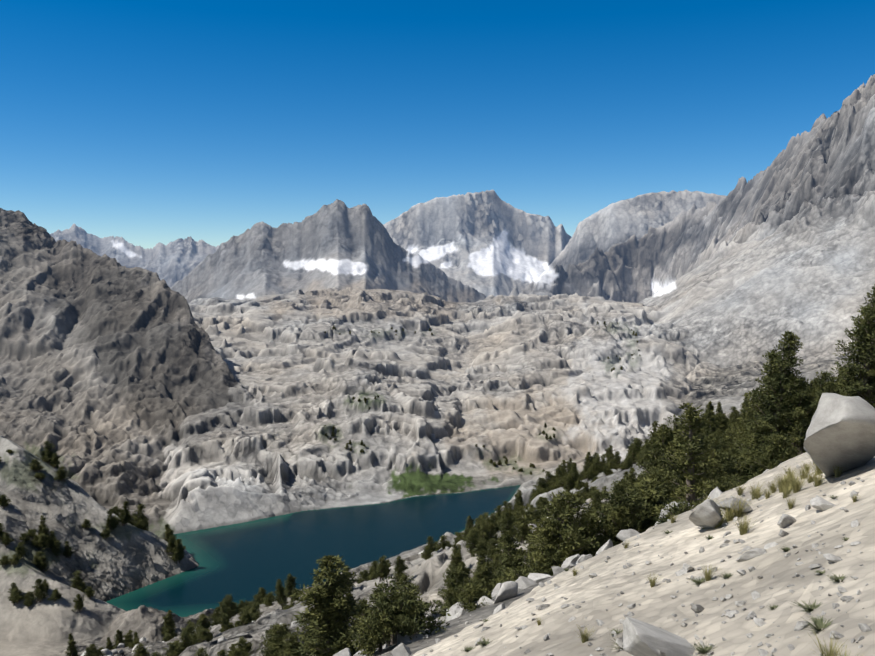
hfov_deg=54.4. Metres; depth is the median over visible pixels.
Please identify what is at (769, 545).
pebble
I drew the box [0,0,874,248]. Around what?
sky
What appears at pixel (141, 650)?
pine tree
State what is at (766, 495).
grass tuft
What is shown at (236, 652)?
pine tree
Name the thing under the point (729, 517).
grass tuft
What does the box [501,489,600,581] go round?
pine tree
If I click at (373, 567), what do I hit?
pine tree
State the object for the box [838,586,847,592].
pebble
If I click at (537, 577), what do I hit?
rock
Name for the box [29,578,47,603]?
pine tree
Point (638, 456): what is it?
pine tree
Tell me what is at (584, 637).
grass tuft
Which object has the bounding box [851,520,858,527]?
pebble
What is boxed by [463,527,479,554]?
pine tree
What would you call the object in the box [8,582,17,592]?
pine tree
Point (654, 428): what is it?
pine tree
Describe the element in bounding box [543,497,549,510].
pine tree
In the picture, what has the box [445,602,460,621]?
talus block
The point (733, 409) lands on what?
pine tree
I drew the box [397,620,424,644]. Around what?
talus block rim
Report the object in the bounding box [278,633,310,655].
pine tree
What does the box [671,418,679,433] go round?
pine tree
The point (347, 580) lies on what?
pine tree
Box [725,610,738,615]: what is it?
pebble
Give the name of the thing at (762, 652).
pebble
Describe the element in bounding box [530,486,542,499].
pine tree
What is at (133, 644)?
pine tree
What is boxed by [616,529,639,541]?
talus block rim
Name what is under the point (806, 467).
grass tuft
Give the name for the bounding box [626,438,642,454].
pine tree
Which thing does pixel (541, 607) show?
stone
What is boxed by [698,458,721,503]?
pine tree
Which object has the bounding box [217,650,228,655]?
pine tree
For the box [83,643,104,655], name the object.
pine tree
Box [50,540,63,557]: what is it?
pine tree
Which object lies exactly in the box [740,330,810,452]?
pine tree
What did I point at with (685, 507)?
pine shrub
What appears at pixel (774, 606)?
cushion plant
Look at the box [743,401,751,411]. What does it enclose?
pine tree
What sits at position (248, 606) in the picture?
pine tree
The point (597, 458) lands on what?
pine tree
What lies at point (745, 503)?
crest boulder
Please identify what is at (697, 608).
stone
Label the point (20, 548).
pine tree
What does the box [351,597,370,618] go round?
pine tree
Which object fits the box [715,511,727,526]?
grass tuft
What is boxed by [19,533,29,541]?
pine tree
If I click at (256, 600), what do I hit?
pine tree
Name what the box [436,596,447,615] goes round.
pine tree
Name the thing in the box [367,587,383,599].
pine tree
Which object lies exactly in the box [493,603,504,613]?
talus block rim
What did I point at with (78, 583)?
pine tree
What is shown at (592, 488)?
pine tree
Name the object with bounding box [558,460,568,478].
pine tree
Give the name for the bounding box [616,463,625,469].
pine tree
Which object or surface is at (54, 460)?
pine tree
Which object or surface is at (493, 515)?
pine tree
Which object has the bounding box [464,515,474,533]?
pine tree
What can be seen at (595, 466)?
pine tree
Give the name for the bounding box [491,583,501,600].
talus block
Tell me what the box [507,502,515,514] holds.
pine tree
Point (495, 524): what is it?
pine tree
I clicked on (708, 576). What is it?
grass tuft
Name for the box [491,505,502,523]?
pine tree
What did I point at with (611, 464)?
pine tree
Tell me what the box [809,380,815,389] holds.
pine tree
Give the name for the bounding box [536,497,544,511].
pine tree
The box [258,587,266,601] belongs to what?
pine tree
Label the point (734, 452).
pine tree
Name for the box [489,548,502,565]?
pine tree
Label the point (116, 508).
pine tree
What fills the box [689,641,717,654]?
cushion plant
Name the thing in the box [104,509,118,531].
pine tree
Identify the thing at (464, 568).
pine tree
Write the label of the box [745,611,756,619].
pebble
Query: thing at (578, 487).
pine tree
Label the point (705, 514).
crest boulder
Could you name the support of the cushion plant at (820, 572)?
on the terrain
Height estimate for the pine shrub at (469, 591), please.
0.707 m
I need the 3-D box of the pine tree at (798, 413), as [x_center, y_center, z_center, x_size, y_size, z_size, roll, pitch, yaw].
[25.049,6.211,58.604,4.639,5.976,3.280,-1,4,-8]
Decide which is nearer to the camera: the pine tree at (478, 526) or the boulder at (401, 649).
the boulder at (401, 649)
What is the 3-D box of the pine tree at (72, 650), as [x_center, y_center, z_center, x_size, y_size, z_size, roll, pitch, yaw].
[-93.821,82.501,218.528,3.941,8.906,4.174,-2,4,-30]
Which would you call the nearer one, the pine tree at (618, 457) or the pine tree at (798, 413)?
the pine tree at (798, 413)
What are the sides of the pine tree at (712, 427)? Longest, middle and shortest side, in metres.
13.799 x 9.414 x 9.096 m
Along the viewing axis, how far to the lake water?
444.95 m
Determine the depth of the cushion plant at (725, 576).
7.93 m
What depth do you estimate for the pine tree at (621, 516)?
49.17 m
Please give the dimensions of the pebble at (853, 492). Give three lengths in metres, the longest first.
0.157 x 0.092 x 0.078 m
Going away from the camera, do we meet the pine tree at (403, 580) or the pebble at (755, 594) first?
the pebble at (755, 594)
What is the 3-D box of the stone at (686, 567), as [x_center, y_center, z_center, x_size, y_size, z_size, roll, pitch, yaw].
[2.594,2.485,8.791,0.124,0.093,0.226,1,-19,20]
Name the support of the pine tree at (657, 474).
on the terrain
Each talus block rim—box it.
[353,650,375,655]
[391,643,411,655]
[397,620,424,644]
[457,607,467,616]
[475,596,493,606]
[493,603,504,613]
[494,581,517,603]
[515,576,536,590]
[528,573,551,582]
[552,566,564,575]
[577,554,591,562]
[596,539,612,554]
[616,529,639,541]
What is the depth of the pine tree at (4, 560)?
345.74 m
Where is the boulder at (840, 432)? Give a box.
[803,393,874,477]
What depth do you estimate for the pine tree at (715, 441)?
90.10 m
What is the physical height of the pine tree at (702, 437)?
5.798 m
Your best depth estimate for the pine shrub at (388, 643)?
18.35 m
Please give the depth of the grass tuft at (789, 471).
12.86 m
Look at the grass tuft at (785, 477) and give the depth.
11.88 m
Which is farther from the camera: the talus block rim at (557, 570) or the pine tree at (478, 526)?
the pine tree at (478, 526)
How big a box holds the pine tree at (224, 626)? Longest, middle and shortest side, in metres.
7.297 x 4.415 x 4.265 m
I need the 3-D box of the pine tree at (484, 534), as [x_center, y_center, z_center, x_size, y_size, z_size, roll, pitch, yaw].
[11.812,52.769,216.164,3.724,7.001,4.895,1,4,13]
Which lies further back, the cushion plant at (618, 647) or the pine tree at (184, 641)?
the pine tree at (184, 641)
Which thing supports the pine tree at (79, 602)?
on the terrain
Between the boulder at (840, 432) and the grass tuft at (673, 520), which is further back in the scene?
the grass tuft at (673, 520)
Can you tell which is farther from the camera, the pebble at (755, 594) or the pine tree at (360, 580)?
the pine tree at (360, 580)
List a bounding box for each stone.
[536,604,549,609]
[589,573,596,577]
[683,563,693,571]
[691,604,703,612]
[736,548,766,561]
[777,514,795,527]
[794,621,808,630]
[810,497,835,510]
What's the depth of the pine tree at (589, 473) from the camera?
357.82 m
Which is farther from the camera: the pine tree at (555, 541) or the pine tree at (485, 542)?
the pine tree at (485, 542)
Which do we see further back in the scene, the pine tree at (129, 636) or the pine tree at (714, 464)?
the pine tree at (129, 636)
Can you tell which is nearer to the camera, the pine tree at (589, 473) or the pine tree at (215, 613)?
the pine tree at (215, 613)
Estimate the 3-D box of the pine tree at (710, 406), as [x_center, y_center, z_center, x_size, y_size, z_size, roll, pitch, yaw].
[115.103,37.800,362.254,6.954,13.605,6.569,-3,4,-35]
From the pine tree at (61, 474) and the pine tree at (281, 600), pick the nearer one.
the pine tree at (281, 600)
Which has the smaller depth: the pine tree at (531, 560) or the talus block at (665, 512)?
the talus block at (665, 512)
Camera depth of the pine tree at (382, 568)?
207.50 m
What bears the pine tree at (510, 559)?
on the terrain
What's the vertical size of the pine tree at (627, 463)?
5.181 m
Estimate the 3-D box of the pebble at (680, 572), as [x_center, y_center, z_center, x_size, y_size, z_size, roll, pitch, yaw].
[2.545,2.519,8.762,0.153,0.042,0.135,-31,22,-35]
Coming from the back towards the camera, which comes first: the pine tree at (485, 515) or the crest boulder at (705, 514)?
the pine tree at (485, 515)
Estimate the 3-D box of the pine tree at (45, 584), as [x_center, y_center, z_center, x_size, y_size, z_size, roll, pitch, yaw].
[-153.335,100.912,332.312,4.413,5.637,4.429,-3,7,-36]
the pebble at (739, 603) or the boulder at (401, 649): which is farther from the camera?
the boulder at (401, 649)
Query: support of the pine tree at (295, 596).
on the terrain
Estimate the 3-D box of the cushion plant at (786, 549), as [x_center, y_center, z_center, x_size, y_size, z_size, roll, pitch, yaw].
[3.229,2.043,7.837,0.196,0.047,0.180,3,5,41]
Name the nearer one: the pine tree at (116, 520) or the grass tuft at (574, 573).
the grass tuft at (574, 573)
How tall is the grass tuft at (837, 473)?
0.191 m
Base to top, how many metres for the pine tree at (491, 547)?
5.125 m
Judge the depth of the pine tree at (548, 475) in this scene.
398.99 m
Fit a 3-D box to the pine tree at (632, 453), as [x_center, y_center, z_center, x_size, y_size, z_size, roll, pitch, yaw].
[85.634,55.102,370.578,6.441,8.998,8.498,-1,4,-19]
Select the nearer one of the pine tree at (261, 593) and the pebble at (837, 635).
the pebble at (837, 635)
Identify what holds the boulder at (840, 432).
on the terrain
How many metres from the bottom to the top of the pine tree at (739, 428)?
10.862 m
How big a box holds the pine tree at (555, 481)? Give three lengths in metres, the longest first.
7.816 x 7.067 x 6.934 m
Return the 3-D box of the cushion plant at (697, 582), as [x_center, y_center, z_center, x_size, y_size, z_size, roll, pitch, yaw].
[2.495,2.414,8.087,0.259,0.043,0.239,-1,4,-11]
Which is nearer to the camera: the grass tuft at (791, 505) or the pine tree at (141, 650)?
the grass tuft at (791, 505)
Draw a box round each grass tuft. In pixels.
[570,567,577,575]
[576,624,593,642]
[645,573,662,587]
[669,513,679,523]
[701,563,719,580]
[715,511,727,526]
[720,500,741,521]
[726,497,752,516]
[730,482,748,495]
[731,514,756,534]
[747,484,763,499]
[754,486,762,499]
[760,488,773,498]
[767,479,780,492]
[775,473,789,492]
[776,485,793,497]
[778,472,791,487]
[781,469,803,483]
[783,467,799,477]
[783,498,799,509]
[785,475,808,492]
[790,465,814,479]
[800,615,831,634]
[801,461,810,471]
[801,471,819,482]
[803,469,829,486]
[806,629,844,655]
[807,460,821,474]
[823,644,863,655]
[833,465,845,477]
[847,493,860,501]
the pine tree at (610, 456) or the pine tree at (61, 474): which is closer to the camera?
the pine tree at (610, 456)
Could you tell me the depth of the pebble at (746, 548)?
8.85 m
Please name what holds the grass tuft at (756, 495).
on the terrain
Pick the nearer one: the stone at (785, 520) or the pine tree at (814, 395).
the stone at (785, 520)
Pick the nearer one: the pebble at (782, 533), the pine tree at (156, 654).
the pebble at (782, 533)
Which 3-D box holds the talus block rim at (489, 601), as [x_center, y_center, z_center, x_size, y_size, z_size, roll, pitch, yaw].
[0.916,4.969,15.369,0.450,0.213,0.336,7,-3,14]
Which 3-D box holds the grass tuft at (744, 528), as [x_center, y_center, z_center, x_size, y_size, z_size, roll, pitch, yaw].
[3.564,2.295,9.931,0.349,0.243,0.372,-4,5,-45]
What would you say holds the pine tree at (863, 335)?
on the terrain
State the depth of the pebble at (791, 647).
5.00 m
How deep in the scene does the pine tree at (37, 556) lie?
354.93 m
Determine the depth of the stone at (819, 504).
9.26 m
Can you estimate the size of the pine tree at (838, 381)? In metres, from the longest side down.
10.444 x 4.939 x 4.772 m
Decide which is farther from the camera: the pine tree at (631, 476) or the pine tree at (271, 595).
the pine tree at (271, 595)
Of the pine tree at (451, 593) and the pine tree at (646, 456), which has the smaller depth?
the pine tree at (451, 593)
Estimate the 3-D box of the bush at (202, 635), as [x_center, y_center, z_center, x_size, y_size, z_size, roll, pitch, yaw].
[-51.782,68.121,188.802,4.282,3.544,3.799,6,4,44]
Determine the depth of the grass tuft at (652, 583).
8.70 m
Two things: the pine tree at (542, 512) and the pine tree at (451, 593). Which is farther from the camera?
the pine tree at (542, 512)
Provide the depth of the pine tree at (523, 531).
187.34 m
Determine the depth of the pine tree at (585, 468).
364.87 m
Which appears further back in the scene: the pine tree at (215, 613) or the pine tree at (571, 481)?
the pine tree at (571, 481)
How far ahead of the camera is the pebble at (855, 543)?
7.02 m
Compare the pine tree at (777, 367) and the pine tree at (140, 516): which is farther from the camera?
the pine tree at (140, 516)
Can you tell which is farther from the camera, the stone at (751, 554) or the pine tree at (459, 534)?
the pine tree at (459, 534)
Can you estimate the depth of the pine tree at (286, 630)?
153.12 m
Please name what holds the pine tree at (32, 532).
on the terrain
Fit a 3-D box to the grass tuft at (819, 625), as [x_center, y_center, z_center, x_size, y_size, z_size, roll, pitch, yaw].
[2.323,1.805,5.129,0.260,0.053,0.271,1,4,22]
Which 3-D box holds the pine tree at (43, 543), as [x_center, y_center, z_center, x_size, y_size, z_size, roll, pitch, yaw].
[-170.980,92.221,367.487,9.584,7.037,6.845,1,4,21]
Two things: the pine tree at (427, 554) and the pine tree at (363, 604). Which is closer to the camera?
the pine tree at (363, 604)
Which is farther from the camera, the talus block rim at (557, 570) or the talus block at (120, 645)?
the talus block at (120, 645)
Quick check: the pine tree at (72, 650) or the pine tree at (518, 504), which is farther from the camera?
the pine tree at (518, 504)
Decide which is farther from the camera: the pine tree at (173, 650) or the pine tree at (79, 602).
the pine tree at (79, 602)
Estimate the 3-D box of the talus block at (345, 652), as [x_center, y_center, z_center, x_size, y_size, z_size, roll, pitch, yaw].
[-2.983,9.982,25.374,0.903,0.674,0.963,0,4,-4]
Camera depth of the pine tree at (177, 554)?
403.57 m
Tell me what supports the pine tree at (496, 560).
on the terrain
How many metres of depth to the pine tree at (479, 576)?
95.21 m
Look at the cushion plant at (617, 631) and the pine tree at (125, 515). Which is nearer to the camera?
the cushion plant at (617, 631)
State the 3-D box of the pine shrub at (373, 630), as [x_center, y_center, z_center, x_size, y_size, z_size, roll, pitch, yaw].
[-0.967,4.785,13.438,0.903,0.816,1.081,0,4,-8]
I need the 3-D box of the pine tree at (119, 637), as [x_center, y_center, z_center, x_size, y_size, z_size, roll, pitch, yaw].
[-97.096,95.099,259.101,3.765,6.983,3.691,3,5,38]
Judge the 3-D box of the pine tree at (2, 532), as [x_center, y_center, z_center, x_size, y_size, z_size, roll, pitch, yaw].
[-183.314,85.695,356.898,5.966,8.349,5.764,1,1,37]
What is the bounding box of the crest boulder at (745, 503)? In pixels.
[717,497,751,513]
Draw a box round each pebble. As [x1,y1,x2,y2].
[543,634,548,640]
[596,619,604,625]
[627,603,635,608]
[676,568,690,575]
[719,543,728,547]
[725,594,732,599]
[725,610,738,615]
[735,601,745,606]
[737,569,745,574]
[741,546,751,551]
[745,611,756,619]
[751,591,759,599]
[753,617,765,626]
[758,649,768,655]
[764,542,777,548]
[778,529,788,536]
[788,644,794,650]
[808,563,821,567]
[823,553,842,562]
[831,631,843,638]
[832,603,839,608]
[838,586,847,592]
[840,596,853,600]
[850,490,856,497]
[850,541,860,544]
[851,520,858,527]
[858,623,871,631]
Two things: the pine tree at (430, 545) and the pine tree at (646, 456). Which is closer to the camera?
the pine tree at (430, 545)
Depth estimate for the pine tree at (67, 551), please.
371.58 m
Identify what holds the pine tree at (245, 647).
on the terrain
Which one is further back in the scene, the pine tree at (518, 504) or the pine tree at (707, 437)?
the pine tree at (518, 504)
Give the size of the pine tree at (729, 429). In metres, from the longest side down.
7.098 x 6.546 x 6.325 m
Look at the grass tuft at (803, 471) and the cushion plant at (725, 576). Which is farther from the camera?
the grass tuft at (803, 471)
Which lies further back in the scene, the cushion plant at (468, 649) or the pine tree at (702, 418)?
the pine tree at (702, 418)
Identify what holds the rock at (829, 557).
on the terrain
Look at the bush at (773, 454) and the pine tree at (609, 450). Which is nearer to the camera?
the bush at (773, 454)
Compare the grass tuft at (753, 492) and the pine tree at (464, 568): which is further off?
the pine tree at (464, 568)
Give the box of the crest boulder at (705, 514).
[689,499,722,528]
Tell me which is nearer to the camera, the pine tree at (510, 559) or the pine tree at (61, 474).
the pine tree at (510, 559)
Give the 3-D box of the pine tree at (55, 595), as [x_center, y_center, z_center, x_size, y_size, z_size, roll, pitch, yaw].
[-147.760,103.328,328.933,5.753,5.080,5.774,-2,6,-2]
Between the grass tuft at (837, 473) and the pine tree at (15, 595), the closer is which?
the grass tuft at (837, 473)
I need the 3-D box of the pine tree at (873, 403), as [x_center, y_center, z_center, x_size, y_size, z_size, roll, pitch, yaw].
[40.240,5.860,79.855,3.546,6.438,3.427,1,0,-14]
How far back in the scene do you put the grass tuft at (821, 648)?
4.56 m
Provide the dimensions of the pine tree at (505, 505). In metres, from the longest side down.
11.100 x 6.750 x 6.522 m
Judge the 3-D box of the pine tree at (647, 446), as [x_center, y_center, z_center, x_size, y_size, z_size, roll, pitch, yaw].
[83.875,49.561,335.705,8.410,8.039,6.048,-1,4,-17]
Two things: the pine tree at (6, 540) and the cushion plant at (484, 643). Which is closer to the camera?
the cushion plant at (484, 643)
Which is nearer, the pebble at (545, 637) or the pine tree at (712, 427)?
the pebble at (545, 637)
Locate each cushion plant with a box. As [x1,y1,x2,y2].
[462,645,474,651]
[476,636,492,647]
[607,639,622,649]
[608,628,622,635]
[686,576,705,585]
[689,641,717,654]
[715,572,733,579]
[767,603,777,609]
[777,545,789,551]
[790,600,820,612]
[808,615,825,622]
[813,569,824,574]
[828,572,845,583]
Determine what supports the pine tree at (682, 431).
on the terrain
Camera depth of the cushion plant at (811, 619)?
5.33 m
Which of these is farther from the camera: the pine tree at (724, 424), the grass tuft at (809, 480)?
the pine tree at (724, 424)
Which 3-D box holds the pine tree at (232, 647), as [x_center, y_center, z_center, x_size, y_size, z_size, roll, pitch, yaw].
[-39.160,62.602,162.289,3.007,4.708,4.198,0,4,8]
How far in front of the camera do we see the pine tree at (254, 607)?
220.55 m
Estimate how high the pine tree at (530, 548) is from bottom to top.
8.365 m
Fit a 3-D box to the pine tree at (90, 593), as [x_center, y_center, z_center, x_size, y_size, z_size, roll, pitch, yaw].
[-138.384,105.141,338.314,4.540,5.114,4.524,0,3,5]
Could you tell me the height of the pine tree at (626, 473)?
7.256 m
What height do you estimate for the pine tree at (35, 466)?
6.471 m
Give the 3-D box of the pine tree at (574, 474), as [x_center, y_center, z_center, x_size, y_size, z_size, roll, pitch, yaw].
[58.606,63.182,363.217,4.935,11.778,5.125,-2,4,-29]
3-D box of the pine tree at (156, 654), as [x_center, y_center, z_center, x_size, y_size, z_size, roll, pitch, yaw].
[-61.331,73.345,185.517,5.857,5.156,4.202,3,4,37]
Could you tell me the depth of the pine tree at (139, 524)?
408.61 m
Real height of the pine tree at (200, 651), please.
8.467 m
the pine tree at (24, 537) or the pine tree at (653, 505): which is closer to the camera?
the pine tree at (653, 505)
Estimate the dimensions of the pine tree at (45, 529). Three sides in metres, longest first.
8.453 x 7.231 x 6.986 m
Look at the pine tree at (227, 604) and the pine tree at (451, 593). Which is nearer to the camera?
the pine tree at (451, 593)
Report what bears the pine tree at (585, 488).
on the terrain
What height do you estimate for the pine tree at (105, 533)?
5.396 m
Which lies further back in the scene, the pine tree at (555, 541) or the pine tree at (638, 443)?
the pine tree at (638, 443)
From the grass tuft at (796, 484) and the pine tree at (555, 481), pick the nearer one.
the grass tuft at (796, 484)
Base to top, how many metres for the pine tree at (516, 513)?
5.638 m
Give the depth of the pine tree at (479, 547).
183.77 m
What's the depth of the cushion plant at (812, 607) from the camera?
5.70 m
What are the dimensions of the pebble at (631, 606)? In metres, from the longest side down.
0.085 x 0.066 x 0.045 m
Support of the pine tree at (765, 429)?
on the terrain
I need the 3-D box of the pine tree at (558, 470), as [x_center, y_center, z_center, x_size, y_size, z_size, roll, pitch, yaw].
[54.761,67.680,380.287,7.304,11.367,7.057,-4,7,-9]
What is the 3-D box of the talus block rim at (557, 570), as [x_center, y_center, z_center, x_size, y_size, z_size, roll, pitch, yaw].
[2.634,5.284,18.401,0.374,0.270,0.160,1,4,19]
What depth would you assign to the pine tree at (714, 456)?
77.69 m
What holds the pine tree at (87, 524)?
on the terrain
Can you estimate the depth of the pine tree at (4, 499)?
375.26 m
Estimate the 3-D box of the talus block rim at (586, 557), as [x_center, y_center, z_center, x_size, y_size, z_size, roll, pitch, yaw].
[3.283,5.155,18.811,0.368,0.236,0.183,-18,13,-25]
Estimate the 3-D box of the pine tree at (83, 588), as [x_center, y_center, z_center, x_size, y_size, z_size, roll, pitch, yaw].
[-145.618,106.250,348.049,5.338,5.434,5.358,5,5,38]
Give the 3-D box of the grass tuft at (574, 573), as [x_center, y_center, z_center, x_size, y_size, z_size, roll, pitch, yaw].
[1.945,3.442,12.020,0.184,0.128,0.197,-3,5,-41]
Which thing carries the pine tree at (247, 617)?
on the terrain
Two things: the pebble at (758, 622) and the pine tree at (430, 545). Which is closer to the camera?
the pebble at (758, 622)
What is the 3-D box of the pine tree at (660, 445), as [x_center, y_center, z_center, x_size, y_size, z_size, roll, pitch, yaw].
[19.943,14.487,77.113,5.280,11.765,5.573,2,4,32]
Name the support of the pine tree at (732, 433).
on the terrain
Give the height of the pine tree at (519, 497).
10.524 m
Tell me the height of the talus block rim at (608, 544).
0.470 m
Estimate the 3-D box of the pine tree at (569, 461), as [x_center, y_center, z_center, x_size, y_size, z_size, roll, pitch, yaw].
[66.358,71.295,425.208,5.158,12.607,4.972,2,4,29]
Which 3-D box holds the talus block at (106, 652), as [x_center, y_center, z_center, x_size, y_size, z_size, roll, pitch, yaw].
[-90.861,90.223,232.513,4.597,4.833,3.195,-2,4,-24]
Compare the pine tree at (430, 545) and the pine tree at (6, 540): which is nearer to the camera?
the pine tree at (430, 545)
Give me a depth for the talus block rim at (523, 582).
17.76 m
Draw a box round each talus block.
[101,649,112,655]
[117,643,123,647]
[218,636,226,643]
[291,620,298,627]
[333,648,350,655]
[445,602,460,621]
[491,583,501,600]
[561,554,579,568]
[657,501,688,524]
[707,487,722,498]
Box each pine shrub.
[348,603,403,655]
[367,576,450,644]
[370,615,395,648]
[454,577,493,611]
[652,499,704,526]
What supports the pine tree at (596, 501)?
on the terrain
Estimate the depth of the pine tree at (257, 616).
203.06 m
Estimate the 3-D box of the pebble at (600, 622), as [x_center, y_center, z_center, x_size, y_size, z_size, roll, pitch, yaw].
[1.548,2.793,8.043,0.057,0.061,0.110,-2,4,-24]
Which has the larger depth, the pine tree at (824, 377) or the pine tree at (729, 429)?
the pine tree at (729, 429)
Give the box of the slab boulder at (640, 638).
[616,616,694,655]
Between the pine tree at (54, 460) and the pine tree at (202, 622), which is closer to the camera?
the pine tree at (202, 622)
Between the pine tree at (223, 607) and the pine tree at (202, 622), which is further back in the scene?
the pine tree at (223, 607)
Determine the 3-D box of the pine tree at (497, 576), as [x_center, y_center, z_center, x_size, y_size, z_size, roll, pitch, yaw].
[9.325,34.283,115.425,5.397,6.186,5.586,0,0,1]
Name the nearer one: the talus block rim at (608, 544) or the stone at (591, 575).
the stone at (591, 575)
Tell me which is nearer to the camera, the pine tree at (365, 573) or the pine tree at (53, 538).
the pine tree at (365, 573)
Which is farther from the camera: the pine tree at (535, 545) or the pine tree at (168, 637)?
the pine tree at (168, 637)
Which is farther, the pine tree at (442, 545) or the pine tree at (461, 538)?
the pine tree at (442, 545)
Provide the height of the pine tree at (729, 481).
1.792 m
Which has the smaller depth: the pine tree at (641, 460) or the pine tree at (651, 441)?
the pine tree at (641, 460)
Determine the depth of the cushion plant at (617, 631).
7.44 m
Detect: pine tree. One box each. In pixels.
[0,494,10,508]
[0,523,6,542]
[0,532,13,546]
[0,555,10,566]
[7,587,25,604]
[8,555,21,565]
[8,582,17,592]
[13,542,29,558]
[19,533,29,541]
[22,598,32,607]
[23,591,34,599]
[26,528,36,537]
[27,459,43,471]
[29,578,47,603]
[31,534,44,546]
[31,552,48,566]
[34,472,47,479]
[35,534,48,549]
[36,557,48,571]
[37,515,47,534]
[40,441,57,463]
[40,526,49,540]
[43,579,50,590]
[47,531,61,547]
[48,453,60,467]
[48,588,61,601]
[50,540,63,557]
[53,466,70,480]
[62,541,75,557]
[65,633,78,655]
[68,570,84,588]
[72,594,84,612]
[78,582,88,591]
[82,519,92,528]
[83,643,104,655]
[84,586,94,598]
[99,528,111,539]
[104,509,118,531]
[106,637,115,649]
[111,506,120,515]
[112,516,121,526]
[113,630,124,648]
[117,501,132,525]
[124,630,133,646]
[129,639,140,648]
[132,503,149,528]
[132,643,150,655]
[133,520,146,529]
[151,651,162,655]
[162,610,177,637]
[162,633,172,641]
[162,641,182,655]
[163,524,176,541]
[164,535,176,554]
[167,538,185,563]
[179,631,193,653]
[180,622,195,644]
[188,614,213,645]
[194,647,208,655]
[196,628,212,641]
[209,606,220,626]
[215,600,233,620]
[216,604,233,624]
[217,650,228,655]
[218,613,231,631]
[223,594,239,615]
[225,644,239,655]
[229,648,243,655]
[236,636,255,655]
[237,609,254,624]
[238,600,245,612]
[241,603,261,624]
[244,601,258,612]
[246,603,264,622]
[252,594,260,603]
[252,613,259,620]
[256,623,288,655]
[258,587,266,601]
[260,592,275,603]
[263,595,272,606]
[274,579,288,608]
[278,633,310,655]
[280,623,291,632]
[284,555,378,655]
[284,573,296,597]
[290,590,300,600]
[339,564,353,592]
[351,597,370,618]
[357,577,364,583]
[358,570,368,580]
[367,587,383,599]
[368,560,378,579]
[371,555,390,581]
[392,556,407,586]
[395,575,420,598]
[421,546,432,559]
[424,536,436,551]
[432,565,467,610]
[435,535,447,550]
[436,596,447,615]
[444,544,463,579]
[446,561,472,604]
[453,537,464,543]
[454,532,463,542]
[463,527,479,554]
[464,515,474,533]
[470,549,497,593]
[471,538,488,556]
[472,541,487,553]
[474,515,483,525]
[474,523,481,535]
[474,564,491,597]
[478,512,489,525]
[478,522,489,544]
[484,518,497,543]
[485,513,498,529]
[485,538,497,560]
[486,518,497,530]
[489,530,529,589]
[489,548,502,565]
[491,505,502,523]
[491,553,500,573]
[493,561,505,581]
[496,508,520,546]
[498,501,511,523]
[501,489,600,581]
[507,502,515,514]
[511,511,520,525]
[513,515,521,529]
[514,506,525,511]
[515,491,525,508]
[515,511,531,543]
[516,502,520,510]
[520,529,534,556]
[524,533,537,565]
[525,553,543,573]
[526,507,542,523]
[527,526,544,572]
[529,477,549,498]
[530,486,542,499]
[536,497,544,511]
[536,502,547,513]
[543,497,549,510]
[544,471,552,488]
[549,478,560,489]
[553,467,561,482]
[556,476,565,486]
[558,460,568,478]
[563,474,570,489]
[564,475,574,489]
[565,509,619,556]
[566,458,572,472]
[570,462,579,486]
[574,478,583,490]
[580,482,590,496]
[581,465,588,479]
[582,452,591,467]
[582,467,595,480]
[582,490,606,510]
[588,486,597,491]
[590,460,601,473]
[591,452,600,462]
[592,477,645,546]
[594,455,601,473]
[596,477,677,532]
[599,453,605,465]
[601,464,610,475]
[603,482,642,530]
[604,445,614,463]
[605,453,617,468]
[605,459,617,470]
[615,451,621,468]
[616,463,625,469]
[622,471,628,480]
[623,457,632,469]
[624,439,643,459]
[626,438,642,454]
[626,444,639,463]
[627,468,636,486]
[634,445,645,459]
[635,424,677,488]
[635,457,646,466]
[639,467,681,504]
[640,450,651,460]
[642,443,651,458]
[646,420,658,442]
[647,437,656,445]
[657,440,701,501]
[658,402,721,505]
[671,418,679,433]
[673,426,688,443]
[686,419,704,436]
[694,450,721,503]
[695,448,737,492]
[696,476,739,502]
[697,433,705,446]
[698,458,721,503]
[699,417,708,436]
[702,401,715,418]
[702,434,717,443]
[704,409,719,435]
[707,436,731,479]
[713,415,721,428]
[714,431,729,452]
[715,402,725,414]
[716,387,763,467]
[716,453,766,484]
[717,413,730,429]
[721,421,798,472]
[723,428,731,442]
[726,422,736,444]
[728,480,743,487]
[729,406,736,417]
[730,445,741,461]
[731,410,739,422]
[732,413,747,449]
[739,392,750,412]
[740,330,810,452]
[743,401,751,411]
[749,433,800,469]
[773,375,819,454]
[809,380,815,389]
[811,370,839,411]
[811,388,818,401]
[817,382,846,402]
[828,284,874,404]
[834,367,848,393]
[855,364,874,407]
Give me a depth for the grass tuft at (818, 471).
11.91 m
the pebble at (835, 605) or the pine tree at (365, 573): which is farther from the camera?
the pine tree at (365, 573)
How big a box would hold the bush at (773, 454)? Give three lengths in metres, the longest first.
3.062 x 2.990 x 2.717 m
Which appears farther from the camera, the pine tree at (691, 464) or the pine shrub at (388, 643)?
the pine tree at (691, 464)
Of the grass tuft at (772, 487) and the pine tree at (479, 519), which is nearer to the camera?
the grass tuft at (772, 487)
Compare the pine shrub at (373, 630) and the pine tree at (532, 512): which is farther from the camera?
the pine tree at (532, 512)
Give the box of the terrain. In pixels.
[0,74,874,655]
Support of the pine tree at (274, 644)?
on the terrain
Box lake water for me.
[106,485,519,616]
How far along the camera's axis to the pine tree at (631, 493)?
68.09 m
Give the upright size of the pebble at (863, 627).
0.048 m
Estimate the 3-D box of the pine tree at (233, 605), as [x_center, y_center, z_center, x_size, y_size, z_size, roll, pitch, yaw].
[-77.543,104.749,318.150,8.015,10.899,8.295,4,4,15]
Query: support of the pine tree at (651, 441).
on the terrain
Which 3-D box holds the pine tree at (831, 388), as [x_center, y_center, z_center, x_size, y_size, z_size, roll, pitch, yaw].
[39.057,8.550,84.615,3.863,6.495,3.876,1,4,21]
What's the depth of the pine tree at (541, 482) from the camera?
393.94 m

